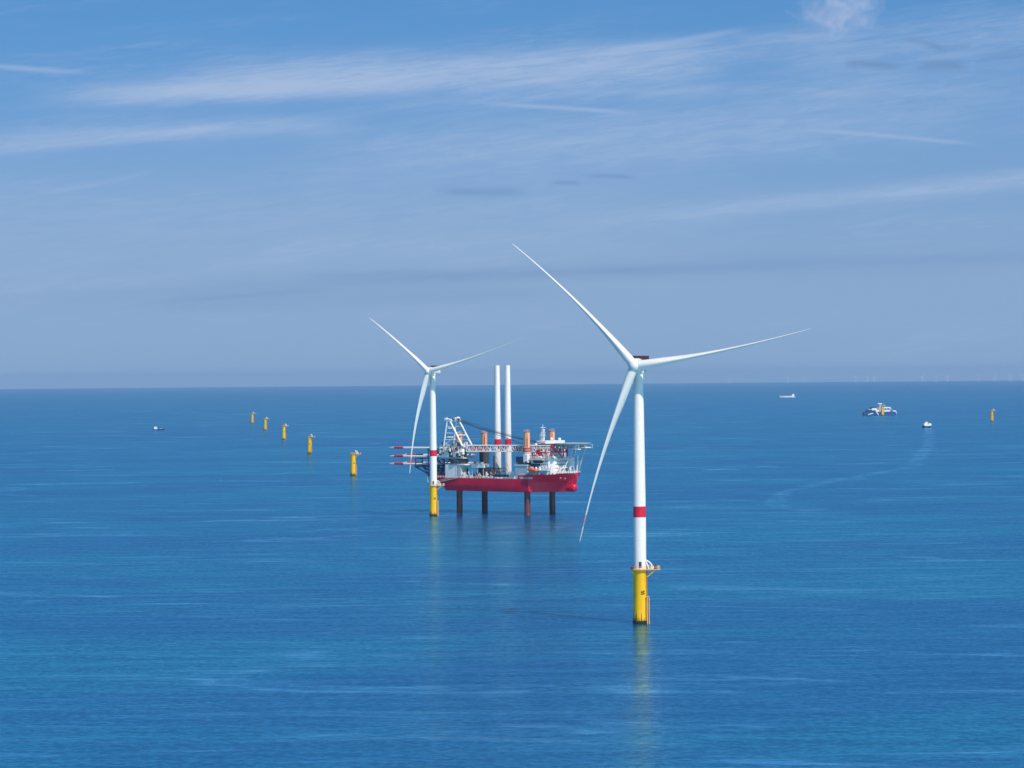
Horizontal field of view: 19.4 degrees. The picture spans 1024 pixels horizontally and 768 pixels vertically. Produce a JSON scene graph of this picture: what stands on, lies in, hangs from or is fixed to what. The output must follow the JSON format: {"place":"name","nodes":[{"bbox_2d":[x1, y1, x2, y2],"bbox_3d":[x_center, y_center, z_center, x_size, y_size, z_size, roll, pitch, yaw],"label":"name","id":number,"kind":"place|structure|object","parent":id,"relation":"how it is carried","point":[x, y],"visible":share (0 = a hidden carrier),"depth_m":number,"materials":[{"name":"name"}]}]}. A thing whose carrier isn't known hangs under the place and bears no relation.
{"place":"outdoors","nodes":[
{"label":"outdoors","id":0,"kind":"place"},
{"bbox_2d":[0,380,1023,767],"bbox_3d":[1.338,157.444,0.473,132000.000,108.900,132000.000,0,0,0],"label":"sea","id":1,"kind":"structure","parent":0,"point":[210,578],"depth_m":1488.77,"materials":[{"name":"liquid"}]},
{"bbox_2d":[251,413,255,422],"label":"turbine foundation","id":2,"kind":"object","parent":1,"relation":"in","point":[252,417],"visible":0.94,"depth_m":6761.58,"materials":[{"name":"metal"}]},
{"bbox_2d":[263,417,269,429],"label":"turbine foundation","id":3,"kind":"object","parent":1,"relation":"in","point":[265,423],"visible":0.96,"depth_m":5842.97,"materials":[{"name":"metal"}]},
{"bbox_2d":[281,424,288,439],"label":"turbine foundation","id":4,"kind":"object","parent":1,"relation":"in","point":[284,432],"visible":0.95,"depth_m":4966.52,"materials":[{"name":"metal"}]},
{"bbox_2d":[307,434,314,453],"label":"turbine foundation","id":5,"kind":"object","parent":1,"relation":"in","point":[309,445],"visible":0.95,"depth_m":4038.12,"materials":[{"name":"metal"}]},
{"bbox_2d":[349,450,360,475],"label":"turbine foundation","id":6,"kind":"object","parent":1,"relation":"in","point":[353,464],"visible":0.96,"depth_m":3121.59,"materials":[{"name":"metal"}]},
{"bbox_2d":[371,319,520,515],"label":"wind turbine","id":7,"kind":"object","parent":1,"relation":"in","point":[431,371],"visible":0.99,"depth_m":2204.75,"materials":[{"name":"metal"}]},
{"bbox_2d":[437,417,592,514],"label":"jack up ship","id":8,"kind":"object","parent":1,"relation":"on","point":[550,462],"visible":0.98,"depth_m":2211.30,"materials":[{"name":"metal"}]},
{"bbox_2d":[415,448,467,481],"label":"blade rack","id":9,"kind":"object","parent":8,"relation":"attached to","point":[441,470],"visible":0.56,"depth_m":2262.90,"materials":[{"name":"blue metal"}]},
{"bbox_2d":[389,463,451,465],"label":"spare blade","id":10,"kind":"object","parent":9,"relation":"on","point":[416,463],"visible":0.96,"depth_m":2276.98,"materials":[{"name":"white plastic"}]},
{"bbox_2d":[389,447,464,449],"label":"spare blade","id":11,"kind":"object","parent":9,"relation":"on","point":[440,448],"visible":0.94,"depth_m":2272.04,"materials":[{"name":"white plastic"}]},
{"bbox_2d":[391,455,463,457],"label":"spare blade","id":12,"kind":"object","parent":9,"relation":"on","point":[424,456],"visible":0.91,"depth_m":2276.38,"materials":[{"name":"white plastic"}]},
{"bbox_2d":[402,462,473,463],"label":"spare blade","id":13,"kind":"object","parent":9,"relation":"on","point":[437,462],"visible":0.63,"depth_m":2288.19,"materials":[{"name":"white plastic"}]},
{"bbox_2d":[402,454,476,457],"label":"spare blade","id":14,"kind":"object","parent":9,"relation":"on","point":[438,454],"visible":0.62,"depth_m":2288.58,"materials":[{"name":"white plastic"}]},
{"bbox_2d":[484,467,504,474],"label":"grillage frame","id":15,"kind":"object","parent":8,"relation":"on","point":[488,471],"visible":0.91,"depth_m":2232.75,"materials":[{"name":"metal"}]},
{"bbox_2d":[494,365,500,473],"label":"tower section","id":16,"kind":"object","parent":8,"relation":"on","point":[497,424],"visible":0.98,"depth_m":2234.94,"materials":[{"name":"white metal"}]},
{"bbox_2d":[494,474,507,478],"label":"container","id":17,"kind":"object","parent":8,"relation":"on","point":[500,475],"visible":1,"depth_m":2216.70,"materials":[{"name":"blue metal"}]},
{"bbox_2d":[505,365,511,474],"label":"tower section","id":18,"kind":"object","parent":8,"relation":"on","point":[508,465],"visible":0.91,"depth_m":2232.88,"materials":[{"name":"white metal"}]},
{"bbox_2d":[509,471,514,478],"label":"container","id":19,"kind":"object","parent":8,"relation":"on","point":[511,473],"visible":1,"depth_m":2210.60,"materials":[{"name":"metal"}]},
{"bbox_2d":[527,467,536,471],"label":"lifeboat","id":20,"kind":"object","parent":8,"relation":"hanging from","point":[531,469],"visible":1,"depth_m":2191.11,"materials":[{"name":"orange plastic"}]},
{"bbox_2d":[513,244,808,623],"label":"wind turbine","id":21,"kind":"object","parent":1,"relation":"in","point":[638,366],"visible":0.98,"depth_m":1236.30,"materials":[{"name":"metal"}]},
{"bbox_2d":[862,403,896,414],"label":"construction ship","id":22,"kind":"object","parent":1,"relation":"on","point":[873,411],"visible":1,"depth_m":7207.06,"materials":[{"name":"blue metal"}]},
{"bbox_2d":[881,404,884,415],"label":"turbine foundation","id":23,"kind":"object","parent":1,"relation":"in","point":[882,410],"visible":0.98,"depth_m":7166.11,"materials":[{"name":"metal"}]},
{"bbox_2d":[922,421,930,427],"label":"crew boat","id":24,"kind":"object","parent":1,"relation":"on","point":[925,424],"visible":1,"depth_m":5546.56,"materials":[{"name":"white metal"}]},
{"bbox_2d":[990,410,995,421],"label":"turbine foundation","id":25,"kind":"object","parent":1,"relation":"in","point":[991,416],"visible":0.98,"depth_m":6163.31,"materials":[{"name":"metal"}]},
{"bbox_2d":[0,0,1023,388],"label":"sky","id":26,"kind":"structure","parent":0,"point":[194,193],"materials":[{"name":"blue"}]}
]}

